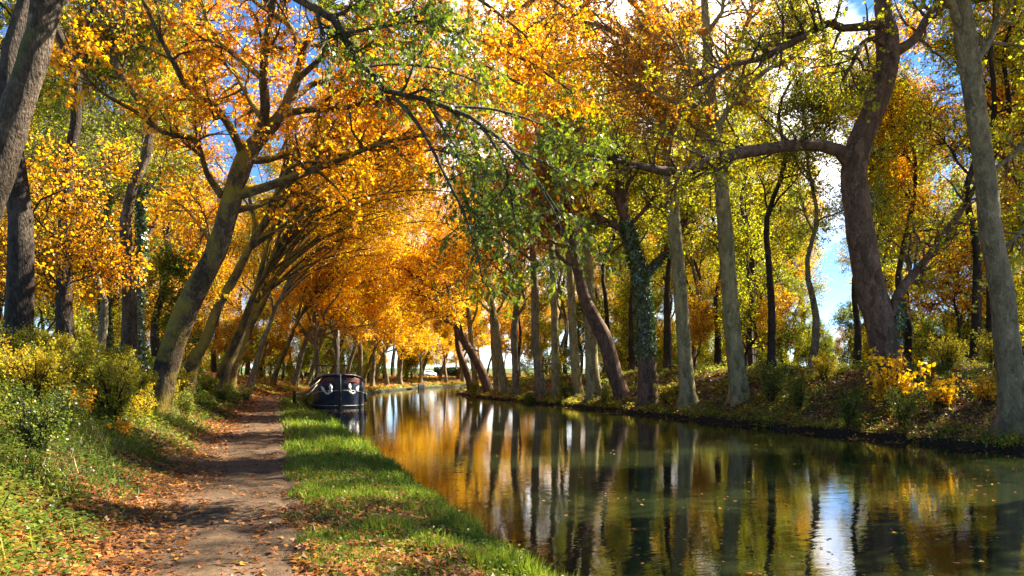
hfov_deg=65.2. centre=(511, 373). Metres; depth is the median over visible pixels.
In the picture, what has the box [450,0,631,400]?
plane tree
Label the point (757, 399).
shrub
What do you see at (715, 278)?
woodland tree
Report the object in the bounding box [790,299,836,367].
young tree
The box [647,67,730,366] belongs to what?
woodland tree
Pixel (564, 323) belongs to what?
plane tree
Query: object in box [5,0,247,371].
woodland tree
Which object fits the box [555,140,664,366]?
woodland tree
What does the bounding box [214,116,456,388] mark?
plane tree
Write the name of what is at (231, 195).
plane tree
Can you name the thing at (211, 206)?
woodland tree
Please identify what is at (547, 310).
plane tree
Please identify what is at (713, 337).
young tree
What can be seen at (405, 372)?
young tree
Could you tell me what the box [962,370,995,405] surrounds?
shrub
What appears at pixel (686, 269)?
woodland tree
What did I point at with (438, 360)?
young tree
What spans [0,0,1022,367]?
sky
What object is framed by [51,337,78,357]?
shrub
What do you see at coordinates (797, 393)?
shrub
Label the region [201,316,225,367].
young tree
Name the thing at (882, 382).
shrub
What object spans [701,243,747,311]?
woodland tree
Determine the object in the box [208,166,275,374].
woodland tree
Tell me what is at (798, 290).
woodland tree
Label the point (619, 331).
young tree
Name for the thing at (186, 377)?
shrub
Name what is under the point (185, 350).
young tree
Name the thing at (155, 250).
woodland tree
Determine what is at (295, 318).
woodland tree
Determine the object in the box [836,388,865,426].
shrub
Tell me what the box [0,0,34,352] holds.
woodland tree
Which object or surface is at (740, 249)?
young tree
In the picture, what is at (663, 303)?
woodland tree
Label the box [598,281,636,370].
young tree
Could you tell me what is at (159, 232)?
woodland tree
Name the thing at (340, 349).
plane tree
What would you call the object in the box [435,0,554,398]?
plane tree
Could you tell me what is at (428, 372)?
parked car
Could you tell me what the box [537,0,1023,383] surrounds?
plane tree
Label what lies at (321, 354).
young tree
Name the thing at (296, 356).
young tree
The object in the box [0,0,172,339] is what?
woodland tree
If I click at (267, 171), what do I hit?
woodland tree
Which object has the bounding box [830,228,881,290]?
woodland tree
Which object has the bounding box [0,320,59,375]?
shrub
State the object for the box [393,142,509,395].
plane tree
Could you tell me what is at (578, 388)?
plane tree
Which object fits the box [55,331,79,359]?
shrub
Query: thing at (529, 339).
young tree
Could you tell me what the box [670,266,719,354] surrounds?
young tree
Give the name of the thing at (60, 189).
woodland tree
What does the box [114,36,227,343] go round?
woodland tree
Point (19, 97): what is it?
oak tree
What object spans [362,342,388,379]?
young tree
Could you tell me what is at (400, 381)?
plane tree
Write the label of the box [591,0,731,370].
woodland tree
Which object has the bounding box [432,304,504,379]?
plane tree
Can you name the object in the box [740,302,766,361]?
young tree
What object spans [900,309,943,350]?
young tree
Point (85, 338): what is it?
shrub
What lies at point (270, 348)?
young tree
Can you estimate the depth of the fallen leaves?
9.97 m
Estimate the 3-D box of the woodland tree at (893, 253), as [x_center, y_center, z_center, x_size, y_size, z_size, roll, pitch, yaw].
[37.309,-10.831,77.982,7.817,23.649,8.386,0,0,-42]
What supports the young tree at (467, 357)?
on the ground at (1018, 449)
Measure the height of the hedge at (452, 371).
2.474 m
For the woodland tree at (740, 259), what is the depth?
82.64 m
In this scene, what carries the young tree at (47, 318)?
on the ground at (1018, 449)
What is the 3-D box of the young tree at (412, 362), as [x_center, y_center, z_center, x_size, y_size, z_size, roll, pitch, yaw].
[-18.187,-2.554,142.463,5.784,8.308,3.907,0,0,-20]
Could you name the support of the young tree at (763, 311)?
on the ground at (1018, 449)
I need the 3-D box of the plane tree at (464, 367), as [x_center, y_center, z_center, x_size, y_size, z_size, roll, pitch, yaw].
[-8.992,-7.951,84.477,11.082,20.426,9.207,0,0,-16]
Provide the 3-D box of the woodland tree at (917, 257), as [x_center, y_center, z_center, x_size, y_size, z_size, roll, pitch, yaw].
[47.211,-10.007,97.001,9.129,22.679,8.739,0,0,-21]
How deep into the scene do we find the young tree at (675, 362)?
82.81 m
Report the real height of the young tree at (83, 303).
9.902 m
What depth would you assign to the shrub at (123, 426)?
15.98 m
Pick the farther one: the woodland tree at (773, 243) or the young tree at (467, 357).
the young tree at (467, 357)
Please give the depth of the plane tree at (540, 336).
171.24 m
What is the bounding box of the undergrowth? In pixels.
[0,339,1023,575]
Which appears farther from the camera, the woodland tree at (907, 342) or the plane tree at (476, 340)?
the plane tree at (476, 340)
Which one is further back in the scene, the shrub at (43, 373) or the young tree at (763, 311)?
the young tree at (763, 311)
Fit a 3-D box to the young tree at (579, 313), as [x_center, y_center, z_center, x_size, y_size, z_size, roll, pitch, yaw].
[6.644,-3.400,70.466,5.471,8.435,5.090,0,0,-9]
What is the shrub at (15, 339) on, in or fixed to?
on the ground at (1018, 449)
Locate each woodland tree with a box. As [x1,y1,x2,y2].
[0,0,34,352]
[0,0,99,167]
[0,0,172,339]
[2,103,51,226]
[4,69,106,226]
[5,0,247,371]
[5,98,62,211]
[24,6,185,350]
[27,121,114,287]
[29,0,229,371]
[33,0,222,349]
[34,306,40,330]
[49,121,129,343]
[83,105,167,297]
[90,9,213,358]
[97,153,174,315]
[110,113,226,293]
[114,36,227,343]
[119,217,172,287]
[171,188,224,289]
[174,154,246,371]
[190,178,249,359]
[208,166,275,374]
[208,284,239,318]
[215,202,253,356]
[230,140,295,375]
[231,230,250,374]
[237,273,275,325]
[239,195,294,376]
[258,233,310,379]
[278,255,303,377]
[391,346,394,374]
[393,347,395,374]
[492,238,526,376]
[525,229,579,374]
[527,255,576,347]
[537,204,577,374]
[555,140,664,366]
[558,255,619,372]
[565,203,622,320]
[577,118,659,371]
[583,68,674,370]
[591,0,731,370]
[594,216,650,305]
[595,180,690,327]
[595,217,644,318]
[597,208,626,338]
[619,235,695,327]
[621,181,703,314]
[640,126,718,296]
[641,233,708,324]
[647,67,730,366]
[647,210,719,297]
[649,183,707,365]
[654,267,695,321]
[670,37,808,367]
[676,86,777,366]
[687,190,746,363]
[687,254,720,305]
[695,129,792,312]
[695,215,720,347]
[700,0,865,367]
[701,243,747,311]
[702,126,799,366]
[713,131,805,359]
[742,122,835,361]
[743,0,911,368]
[743,178,805,291]
[748,156,829,362]
[754,186,821,361]
[756,218,806,320]
[779,232,833,326]
[818,69,938,253]
[823,33,954,364]
[829,328,848,363]
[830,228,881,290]
[838,88,960,269]
[841,213,898,299]
[844,0,1010,363]
[873,54,963,353]
[873,171,936,301]
[884,200,939,305]
[893,3,1023,273]
[895,0,1023,365]
[904,173,938,360]
[914,159,975,316]
[920,0,1023,363]
[921,156,982,362]
[926,0,1023,258]
[972,160,1022,281]
[974,46,1023,299]
[989,0,1023,195]
[1004,69,1021,239]
[1004,203,1023,315]
[1008,39,1023,130]
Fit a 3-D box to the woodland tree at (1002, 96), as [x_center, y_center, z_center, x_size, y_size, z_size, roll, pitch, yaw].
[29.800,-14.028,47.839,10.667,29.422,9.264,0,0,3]
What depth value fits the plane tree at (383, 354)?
109.77 m
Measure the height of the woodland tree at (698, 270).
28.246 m
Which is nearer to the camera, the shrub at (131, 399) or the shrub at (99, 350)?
the shrub at (131, 399)
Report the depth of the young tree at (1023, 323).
58.83 m
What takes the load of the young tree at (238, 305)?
on the ground at (1018, 449)
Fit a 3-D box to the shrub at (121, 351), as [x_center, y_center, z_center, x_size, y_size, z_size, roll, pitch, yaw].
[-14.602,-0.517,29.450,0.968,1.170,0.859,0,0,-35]
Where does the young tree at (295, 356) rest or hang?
on the ground at (1018, 449)
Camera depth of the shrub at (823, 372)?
36.27 m
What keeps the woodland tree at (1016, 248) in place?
on the ground at (1018, 449)
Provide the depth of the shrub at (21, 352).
15.35 m
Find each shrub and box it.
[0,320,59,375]
[0,325,45,359]
[0,334,75,403]
[0,341,43,381]
[0,346,39,391]
[0,379,79,457]
[1,399,56,439]
[25,338,93,393]
[34,327,73,349]
[41,386,91,431]
[42,332,79,352]
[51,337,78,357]
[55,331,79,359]
[60,343,152,420]
[62,342,105,385]
[63,385,96,415]
[73,339,113,359]
[75,334,99,348]
[76,332,105,348]
[77,344,140,388]
[97,348,139,368]
[101,381,137,421]
[102,345,128,360]
[103,344,127,359]
[105,364,131,385]
[105,416,135,437]
[108,361,159,398]
[118,364,153,397]
[119,381,158,420]
[173,387,195,416]
[175,366,196,395]
[197,372,219,394]
[210,382,235,402]
[238,383,255,400]
[300,391,312,407]
[467,379,479,391]
[523,393,534,402]
[557,379,573,397]
[600,385,611,401]
[653,383,674,405]
[671,383,678,392]
[747,390,766,403]
[755,358,793,402]
[784,373,811,409]
[811,351,840,382]
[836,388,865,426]
[850,383,865,397]
[857,345,935,409]
[880,384,926,426]
[915,372,963,410]
[920,332,968,369]
[925,386,942,408]
[935,361,950,375]
[936,340,966,366]
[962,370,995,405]
[969,327,994,368]
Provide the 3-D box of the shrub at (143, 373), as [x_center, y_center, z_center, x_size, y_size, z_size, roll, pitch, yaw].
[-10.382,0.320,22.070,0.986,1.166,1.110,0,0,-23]
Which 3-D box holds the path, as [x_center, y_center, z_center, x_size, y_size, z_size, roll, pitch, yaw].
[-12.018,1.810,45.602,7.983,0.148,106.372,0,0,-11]
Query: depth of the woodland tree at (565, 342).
93.76 m
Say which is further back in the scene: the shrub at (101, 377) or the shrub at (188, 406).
the shrub at (188, 406)
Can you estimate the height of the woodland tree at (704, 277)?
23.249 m
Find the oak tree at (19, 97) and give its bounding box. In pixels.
[0,0,627,327]
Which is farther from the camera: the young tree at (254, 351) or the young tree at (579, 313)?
the young tree at (254, 351)
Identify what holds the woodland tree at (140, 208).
on the ground at (1018, 449)
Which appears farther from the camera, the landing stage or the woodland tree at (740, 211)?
the landing stage
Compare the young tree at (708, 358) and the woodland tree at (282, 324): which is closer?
the young tree at (708, 358)
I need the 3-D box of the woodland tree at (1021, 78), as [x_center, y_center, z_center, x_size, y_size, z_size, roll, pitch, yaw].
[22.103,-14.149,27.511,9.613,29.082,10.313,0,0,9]
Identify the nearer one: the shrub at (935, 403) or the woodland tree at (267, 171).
the shrub at (935, 403)
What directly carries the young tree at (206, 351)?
on the ground at (1018, 449)
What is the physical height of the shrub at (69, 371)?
1.341 m
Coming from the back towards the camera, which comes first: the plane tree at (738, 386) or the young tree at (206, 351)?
the young tree at (206, 351)
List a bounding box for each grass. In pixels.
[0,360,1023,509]
[0,362,1022,575]
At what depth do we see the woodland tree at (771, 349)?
43.77 m
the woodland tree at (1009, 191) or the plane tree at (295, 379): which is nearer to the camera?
the woodland tree at (1009, 191)
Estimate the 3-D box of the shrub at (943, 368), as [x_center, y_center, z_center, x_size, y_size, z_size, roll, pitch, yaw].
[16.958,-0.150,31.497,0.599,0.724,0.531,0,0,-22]
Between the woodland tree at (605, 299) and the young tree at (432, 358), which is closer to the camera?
the woodland tree at (605, 299)
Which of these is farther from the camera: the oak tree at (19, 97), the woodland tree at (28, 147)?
the woodland tree at (28, 147)
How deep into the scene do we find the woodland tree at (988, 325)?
38.62 m
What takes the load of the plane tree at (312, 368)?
on the ground at (1018, 449)
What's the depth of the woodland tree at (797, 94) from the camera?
42.05 m
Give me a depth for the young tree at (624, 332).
64.36 m
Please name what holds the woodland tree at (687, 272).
on the ground at (1018, 449)
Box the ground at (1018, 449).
[0,367,1023,575]
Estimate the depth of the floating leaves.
13.98 m
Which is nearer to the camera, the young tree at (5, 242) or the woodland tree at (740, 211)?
the young tree at (5, 242)
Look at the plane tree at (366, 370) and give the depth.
111.62 m
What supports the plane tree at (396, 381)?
on the ground at (1018, 449)
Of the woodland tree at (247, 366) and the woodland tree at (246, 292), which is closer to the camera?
the woodland tree at (247, 366)
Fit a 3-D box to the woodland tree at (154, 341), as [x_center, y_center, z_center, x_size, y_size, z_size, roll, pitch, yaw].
[-20.840,-10.930,46.488,8.172,22.391,9.457,0,0,-13]
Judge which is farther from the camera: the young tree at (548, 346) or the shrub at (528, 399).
the young tree at (548, 346)
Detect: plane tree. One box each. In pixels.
[43,0,611,418]
[175,0,545,399]
[210,99,493,395]
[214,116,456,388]
[228,91,486,387]
[238,199,435,387]
[259,224,413,374]
[269,228,430,386]
[283,260,406,376]
[290,156,450,386]
[290,237,389,372]
[305,238,425,384]
[330,238,435,372]
[346,214,444,373]
[348,281,442,386]
[348,293,444,384]
[354,226,492,393]
[361,285,470,381]
[375,271,464,382]
[391,204,472,389]
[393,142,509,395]
[394,273,501,383]
[395,296,437,384]
[396,187,493,390]
[398,306,478,384]
[403,307,456,383]
[418,267,510,381]
[422,157,529,392]
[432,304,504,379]
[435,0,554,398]
[436,301,510,381]
[438,267,524,380]
[447,0,588,397]
[449,143,549,397]
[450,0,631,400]
[451,271,545,378]
[461,0,584,395]
[470,1,619,403]
[473,0,728,409]
[485,43,714,408]
[486,283,549,373]
[486,299,539,362]
[505,292,563,373]
[522,286,577,349]
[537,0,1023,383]
[545,292,612,373]
[586,0,833,406]
[878,0,1023,437]
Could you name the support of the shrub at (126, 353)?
on the ground at (1018, 449)
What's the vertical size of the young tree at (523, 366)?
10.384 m
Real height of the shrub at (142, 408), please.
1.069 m
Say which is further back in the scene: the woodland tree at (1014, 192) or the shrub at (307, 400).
the woodland tree at (1014, 192)
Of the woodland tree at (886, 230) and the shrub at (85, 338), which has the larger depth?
the woodland tree at (886, 230)
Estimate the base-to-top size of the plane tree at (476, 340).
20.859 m
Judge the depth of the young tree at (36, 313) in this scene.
72.41 m
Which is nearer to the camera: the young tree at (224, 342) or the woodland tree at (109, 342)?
the woodland tree at (109, 342)
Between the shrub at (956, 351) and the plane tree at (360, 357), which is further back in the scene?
the plane tree at (360, 357)
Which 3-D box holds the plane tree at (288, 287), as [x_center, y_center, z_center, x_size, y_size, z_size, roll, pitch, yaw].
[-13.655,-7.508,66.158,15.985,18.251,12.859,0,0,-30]
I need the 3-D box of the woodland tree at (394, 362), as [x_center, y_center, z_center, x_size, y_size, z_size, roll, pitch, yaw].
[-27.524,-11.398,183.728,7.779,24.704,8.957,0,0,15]
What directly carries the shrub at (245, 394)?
on the ground at (1018, 449)
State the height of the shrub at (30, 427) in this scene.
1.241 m
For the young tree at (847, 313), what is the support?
on the ground at (1018, 449)
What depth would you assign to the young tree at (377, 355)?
155.42 m
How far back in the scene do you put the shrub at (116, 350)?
30.98 m
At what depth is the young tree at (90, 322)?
76.50 m
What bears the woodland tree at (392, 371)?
on the ground at (1018, 449)
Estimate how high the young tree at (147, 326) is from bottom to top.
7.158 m
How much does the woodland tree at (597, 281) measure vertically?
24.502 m
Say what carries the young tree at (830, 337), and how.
on the ground at (1018, 449)
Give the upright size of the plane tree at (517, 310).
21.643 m
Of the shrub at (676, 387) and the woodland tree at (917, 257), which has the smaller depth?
the shrub at (676, 387)
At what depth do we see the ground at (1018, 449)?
28.00 m
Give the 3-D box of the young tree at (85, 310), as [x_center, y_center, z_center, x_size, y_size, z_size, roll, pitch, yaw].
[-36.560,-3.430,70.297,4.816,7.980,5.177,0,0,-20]
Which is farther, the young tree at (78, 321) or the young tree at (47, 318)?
the young tree at (78, 321)
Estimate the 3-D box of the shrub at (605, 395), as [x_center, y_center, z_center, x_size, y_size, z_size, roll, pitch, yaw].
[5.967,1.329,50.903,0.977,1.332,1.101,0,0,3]
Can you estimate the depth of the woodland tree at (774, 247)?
65.95 m
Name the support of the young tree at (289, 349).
on the ground at (1018, 449)
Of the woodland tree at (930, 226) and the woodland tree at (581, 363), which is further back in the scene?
the woodland tree at (581, 363)
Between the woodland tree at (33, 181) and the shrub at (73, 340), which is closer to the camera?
the shrub at (73, 340)
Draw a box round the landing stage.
[411,384,424,389]
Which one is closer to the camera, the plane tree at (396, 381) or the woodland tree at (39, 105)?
the woodland tree at (39, 105)
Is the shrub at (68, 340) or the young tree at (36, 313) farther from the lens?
the young tree at (36, 313)
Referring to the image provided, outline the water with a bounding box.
[309,386,1023,575]
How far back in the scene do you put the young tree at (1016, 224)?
41.68 m
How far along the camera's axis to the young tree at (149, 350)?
83.12 m
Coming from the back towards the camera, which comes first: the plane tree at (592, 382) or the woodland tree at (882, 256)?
the woodland tree at (882, 256)
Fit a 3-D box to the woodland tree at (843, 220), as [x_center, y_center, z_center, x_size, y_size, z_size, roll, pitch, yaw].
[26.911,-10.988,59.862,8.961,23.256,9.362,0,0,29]
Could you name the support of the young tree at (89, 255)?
on the ground at (1018, 449)
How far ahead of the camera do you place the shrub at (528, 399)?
61.87 m
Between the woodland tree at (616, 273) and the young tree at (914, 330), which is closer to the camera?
the young tree at (914, 330)
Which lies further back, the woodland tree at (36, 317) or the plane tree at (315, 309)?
the woodland tree at (36, 317)
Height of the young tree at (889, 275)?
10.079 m
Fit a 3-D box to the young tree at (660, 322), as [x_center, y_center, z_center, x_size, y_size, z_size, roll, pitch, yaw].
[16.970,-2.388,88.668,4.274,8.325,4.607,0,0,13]
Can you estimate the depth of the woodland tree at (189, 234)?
84.89 m
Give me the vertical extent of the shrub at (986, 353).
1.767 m
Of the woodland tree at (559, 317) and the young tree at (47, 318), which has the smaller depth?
the young tree at (47, 318)
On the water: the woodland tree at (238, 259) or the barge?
the barge
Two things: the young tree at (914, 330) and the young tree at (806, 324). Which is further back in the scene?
the young tree at (806, 324)
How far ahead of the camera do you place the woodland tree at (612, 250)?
88.55 m
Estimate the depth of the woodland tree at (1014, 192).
73.17 m
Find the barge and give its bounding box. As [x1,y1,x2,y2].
[308,330,366,407]
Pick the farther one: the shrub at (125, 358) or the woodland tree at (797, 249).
the woodland tree at (797, 249)
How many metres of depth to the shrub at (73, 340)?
26.16 m
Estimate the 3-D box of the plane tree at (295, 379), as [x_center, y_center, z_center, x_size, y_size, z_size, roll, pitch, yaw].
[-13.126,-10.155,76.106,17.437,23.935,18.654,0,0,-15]
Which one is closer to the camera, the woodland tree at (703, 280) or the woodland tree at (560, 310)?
the woodland tree at (560, 310)
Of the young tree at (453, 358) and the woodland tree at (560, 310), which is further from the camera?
the young tree at (453, 358)
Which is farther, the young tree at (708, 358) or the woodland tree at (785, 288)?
the woodland tree at (785, 288)
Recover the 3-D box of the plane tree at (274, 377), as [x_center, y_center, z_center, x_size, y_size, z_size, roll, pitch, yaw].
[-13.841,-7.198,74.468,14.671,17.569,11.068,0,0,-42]
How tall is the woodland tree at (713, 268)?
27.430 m
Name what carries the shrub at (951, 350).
on the ground at (1018, 449)
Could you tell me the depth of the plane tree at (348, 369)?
101.52 m
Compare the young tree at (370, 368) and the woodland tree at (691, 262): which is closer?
the woodland tree at (691, 262)
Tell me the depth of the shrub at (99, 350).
27.36 m
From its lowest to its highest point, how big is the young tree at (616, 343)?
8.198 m
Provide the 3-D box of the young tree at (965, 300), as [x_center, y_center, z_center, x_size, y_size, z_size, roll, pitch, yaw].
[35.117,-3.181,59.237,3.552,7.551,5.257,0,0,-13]
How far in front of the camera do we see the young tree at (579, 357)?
117.18 m
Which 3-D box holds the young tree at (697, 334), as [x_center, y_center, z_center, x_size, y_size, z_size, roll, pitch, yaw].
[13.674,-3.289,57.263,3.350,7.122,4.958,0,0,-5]
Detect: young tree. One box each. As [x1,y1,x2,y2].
[0,128,152,355]
[0,180,92,319]
[0,194,34,313]
[0,227,83,338]
[3,204,133,317]
[34,166,108,332]
[34,299,50,329]
[43,300,90,343]
[45,198,187,318]
[74,255,121,345]
[75,296,120,346]
[77,311,97,341]
[84,308,120,347]
[110,275,182,339]
[111,290,149,347]
[116,235,219,368]
[145,265,184,337]
[146,318,151,357]
[155,279,227,369]
[181,311,222,370]
[182,318,199,363]
[182,319,217,370]
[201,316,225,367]
[203,305,253,356]
[208,316,241,370]
[221,293,259,374]
[241,301,284,377]
[242,315,290,374]
[265,324,297,378]
[266,307,296,378]
[285,319,319,380]
[287,338,308,379]
[287,343,299,365]
[297,331,331,380]
[304,333,333,366]
[319,334,349,372]
[333,337,354,373]
[342,338,367,374]
[356,338,379,379]
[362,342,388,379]
[376,346,387,363]
[378,343,391,365]
[395,346,419,378]
[397,333,423,378]
[408,366,418,377]
[419,352,434,363]
[431,352,442,366]
[440,353,450,365]
[447,350,458,366]
[465,347,474,372]
[518,315,550,377]
[519,291,568,375]
[541,317,570,373]
[558,293,614,369]
[567,344,584,370]
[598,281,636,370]
[598,324,624,370]
[604,280,663,370]
[609,302,637,364]
[610,306,652,369]
[611,267,676,368]
[655,317,677,367]
[656,319,677,367]
[658,330,677,366]
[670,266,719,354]
[687,277,722,366]
[692,316,726,365]
[694,298,725,366]
[697,328,714,367]
[704,216,807,368]
[707,306,745,360]
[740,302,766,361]
[742,277,786,366]
[758,281,809,363]
[776,319,797,365]
[785,310,826,350]
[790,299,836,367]
[792,318,834,365]
[819,331,835,363]
[819,340,842,365]
[827,296,868,364]
[832,300,870,365]
[849,260,923,364]
[894,188,1009,362]
[898,306,941,361]
[898,325,931,363]
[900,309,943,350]
[908,215,1019,362]
[913,323,954,362]
[928,307,965,363]
[936,312,968,354]
[945,250,1023,350]
[954,280,1021,342]
[982,202,1023,353]
[1017,281,1023,355]
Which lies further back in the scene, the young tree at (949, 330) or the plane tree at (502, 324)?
the plane tree at (502, 324)
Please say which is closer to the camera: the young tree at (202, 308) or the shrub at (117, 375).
the shrub at (117, 375)
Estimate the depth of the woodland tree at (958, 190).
77.99 m
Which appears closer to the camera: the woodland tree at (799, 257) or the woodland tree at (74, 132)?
the woodland tree at (74, 132)
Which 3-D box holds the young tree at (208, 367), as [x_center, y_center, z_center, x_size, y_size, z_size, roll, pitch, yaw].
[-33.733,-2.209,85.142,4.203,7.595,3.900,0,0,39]
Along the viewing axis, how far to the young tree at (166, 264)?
38.93 m
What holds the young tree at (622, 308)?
on the ground at (1018, 449)
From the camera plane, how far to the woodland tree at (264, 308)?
112.24 m
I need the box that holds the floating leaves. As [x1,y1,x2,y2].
[338,395,1012,575]
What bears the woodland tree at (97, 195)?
on the ground at (1018, 449)
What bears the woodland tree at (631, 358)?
on the ground at (1018, 449)
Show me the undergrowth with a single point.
(13, 506)
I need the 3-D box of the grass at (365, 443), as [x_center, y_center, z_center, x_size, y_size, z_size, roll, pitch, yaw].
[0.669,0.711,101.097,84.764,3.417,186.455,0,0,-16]
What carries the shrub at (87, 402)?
on the ground at (1018, 449)
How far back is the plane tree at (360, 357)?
92.48 m
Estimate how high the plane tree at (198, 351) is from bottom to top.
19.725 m
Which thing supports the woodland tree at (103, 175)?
on the ground at (1018, 449)
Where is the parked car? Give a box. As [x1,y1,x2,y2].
[417,370,436,375]
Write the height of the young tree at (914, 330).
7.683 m
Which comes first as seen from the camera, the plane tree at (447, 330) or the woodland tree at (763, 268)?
the woodland tree at (763, 268)
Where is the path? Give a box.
[93,395,299,575]
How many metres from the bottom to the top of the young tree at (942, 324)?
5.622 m
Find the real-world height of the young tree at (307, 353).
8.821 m
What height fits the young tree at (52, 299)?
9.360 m
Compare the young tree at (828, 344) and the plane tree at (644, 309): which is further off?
the young tree at (828, 344)
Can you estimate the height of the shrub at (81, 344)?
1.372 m
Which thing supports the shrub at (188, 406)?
on the ground at (1018, 449)
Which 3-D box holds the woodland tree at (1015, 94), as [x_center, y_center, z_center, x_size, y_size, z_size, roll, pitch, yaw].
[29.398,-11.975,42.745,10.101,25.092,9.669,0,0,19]
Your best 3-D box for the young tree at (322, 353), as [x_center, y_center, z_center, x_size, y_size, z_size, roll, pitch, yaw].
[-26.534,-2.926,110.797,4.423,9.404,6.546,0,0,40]
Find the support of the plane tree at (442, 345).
on the ground at (1018, 449)
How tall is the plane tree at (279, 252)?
17.478 m
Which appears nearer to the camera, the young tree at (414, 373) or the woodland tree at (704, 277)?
the woodland tree at (704, 277)
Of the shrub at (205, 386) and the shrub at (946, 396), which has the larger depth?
the shrub at (205, 386)
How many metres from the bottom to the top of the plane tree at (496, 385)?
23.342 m
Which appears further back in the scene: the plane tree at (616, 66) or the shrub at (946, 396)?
the plane tree at (616, 66)
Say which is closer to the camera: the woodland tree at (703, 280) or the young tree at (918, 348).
the young tree at (918, 348)
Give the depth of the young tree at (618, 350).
66.83 m
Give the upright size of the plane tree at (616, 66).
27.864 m
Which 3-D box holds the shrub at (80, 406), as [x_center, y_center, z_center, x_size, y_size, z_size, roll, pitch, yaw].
[-7.545,0.650,13.563,0.645,0.879,0.727,0,0,26]
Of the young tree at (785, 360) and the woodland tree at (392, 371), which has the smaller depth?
the young tree at (785, 360)
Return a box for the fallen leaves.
[0,365,1023,575]
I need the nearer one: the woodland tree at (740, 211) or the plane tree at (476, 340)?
the woodland tree at (740, 211)
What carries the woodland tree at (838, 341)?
on the ground at (1018, 449)
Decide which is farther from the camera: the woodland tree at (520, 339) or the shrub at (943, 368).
the woodland tree at (520, 339)
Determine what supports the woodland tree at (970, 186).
on the ground at (1018, 449)
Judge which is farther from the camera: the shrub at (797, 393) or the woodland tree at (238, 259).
the woodland tree at (238, 259)
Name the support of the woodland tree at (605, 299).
on the ground at (1018, 449)
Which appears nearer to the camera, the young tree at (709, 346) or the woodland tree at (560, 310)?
the woodland tree at (560, 310)
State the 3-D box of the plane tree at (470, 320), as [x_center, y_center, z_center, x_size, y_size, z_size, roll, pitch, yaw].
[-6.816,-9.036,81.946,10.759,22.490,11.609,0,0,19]
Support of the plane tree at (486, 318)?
on the ground at (1018, 449)
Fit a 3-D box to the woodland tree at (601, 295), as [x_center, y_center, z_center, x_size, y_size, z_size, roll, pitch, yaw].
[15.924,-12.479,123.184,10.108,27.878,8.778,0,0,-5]
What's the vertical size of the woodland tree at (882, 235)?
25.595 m
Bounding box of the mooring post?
[292,391,296,402]
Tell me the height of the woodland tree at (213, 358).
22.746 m
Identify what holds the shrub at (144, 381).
on the ground at (1018, 449)
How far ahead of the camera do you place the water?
15.70 m
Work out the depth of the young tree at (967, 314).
51.72 m
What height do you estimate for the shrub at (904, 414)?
1.664 m
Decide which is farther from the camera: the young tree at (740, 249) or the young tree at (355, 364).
the young tree at (355, 364)
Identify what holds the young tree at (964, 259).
on the ground at (1018, 449)
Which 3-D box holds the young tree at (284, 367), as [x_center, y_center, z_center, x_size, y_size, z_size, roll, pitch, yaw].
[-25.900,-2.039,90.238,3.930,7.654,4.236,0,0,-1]
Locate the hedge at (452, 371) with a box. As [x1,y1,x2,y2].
[433,366,460,375]
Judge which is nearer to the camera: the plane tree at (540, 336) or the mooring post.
the mooring post
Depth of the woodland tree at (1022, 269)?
84.17 m
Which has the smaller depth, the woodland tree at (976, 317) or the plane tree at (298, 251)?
the woodland tree at (976, 317)
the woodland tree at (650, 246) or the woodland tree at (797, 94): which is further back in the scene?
the woodland tree at (650, 246)
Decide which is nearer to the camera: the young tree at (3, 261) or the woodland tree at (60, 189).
the young tree at (3, 261)
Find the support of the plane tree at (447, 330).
on the ground at (1018, 449)
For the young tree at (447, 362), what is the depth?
205.09 m
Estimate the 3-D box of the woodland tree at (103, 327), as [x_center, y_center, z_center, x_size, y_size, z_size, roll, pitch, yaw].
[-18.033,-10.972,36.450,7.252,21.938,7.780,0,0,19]
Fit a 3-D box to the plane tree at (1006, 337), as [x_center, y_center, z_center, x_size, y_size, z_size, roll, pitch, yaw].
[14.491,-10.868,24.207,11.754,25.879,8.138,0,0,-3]
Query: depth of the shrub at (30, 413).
11.46 m
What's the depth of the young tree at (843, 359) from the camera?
82.52 m
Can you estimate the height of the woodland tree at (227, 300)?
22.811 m
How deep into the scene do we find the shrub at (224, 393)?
37.86 m
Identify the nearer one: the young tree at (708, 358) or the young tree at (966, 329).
the young tree at (966, 329)
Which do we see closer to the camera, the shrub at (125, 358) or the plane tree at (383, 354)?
the shrub at (125, 358)
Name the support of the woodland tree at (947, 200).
on the ground at (1018, 449)
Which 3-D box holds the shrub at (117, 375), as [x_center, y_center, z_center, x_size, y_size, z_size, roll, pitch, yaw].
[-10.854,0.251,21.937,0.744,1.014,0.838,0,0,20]
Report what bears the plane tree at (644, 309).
on the ground at (1018, 449)
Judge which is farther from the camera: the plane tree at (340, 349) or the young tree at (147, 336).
the plane tree at (340, 349)
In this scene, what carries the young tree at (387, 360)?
on the ground at (1018, 449)
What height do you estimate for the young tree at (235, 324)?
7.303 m
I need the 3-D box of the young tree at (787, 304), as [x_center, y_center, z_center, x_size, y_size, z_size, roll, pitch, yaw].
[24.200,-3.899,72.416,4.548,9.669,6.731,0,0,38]
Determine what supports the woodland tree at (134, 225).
on the ground at (1018, 449)
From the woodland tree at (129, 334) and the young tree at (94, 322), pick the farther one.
the young tree at (94, 322)
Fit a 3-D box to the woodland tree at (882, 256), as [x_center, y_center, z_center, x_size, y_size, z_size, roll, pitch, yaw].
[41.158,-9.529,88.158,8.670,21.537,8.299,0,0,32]
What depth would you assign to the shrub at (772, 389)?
36.81 m
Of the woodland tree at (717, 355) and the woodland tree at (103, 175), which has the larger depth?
the woodland tree at (103, 175)
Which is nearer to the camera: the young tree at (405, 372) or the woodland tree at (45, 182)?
the woodland tree at (45, 182)
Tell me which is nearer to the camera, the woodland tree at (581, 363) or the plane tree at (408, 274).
the plane tree at (408, 274)
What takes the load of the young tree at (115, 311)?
on the ground at (1018, 449)

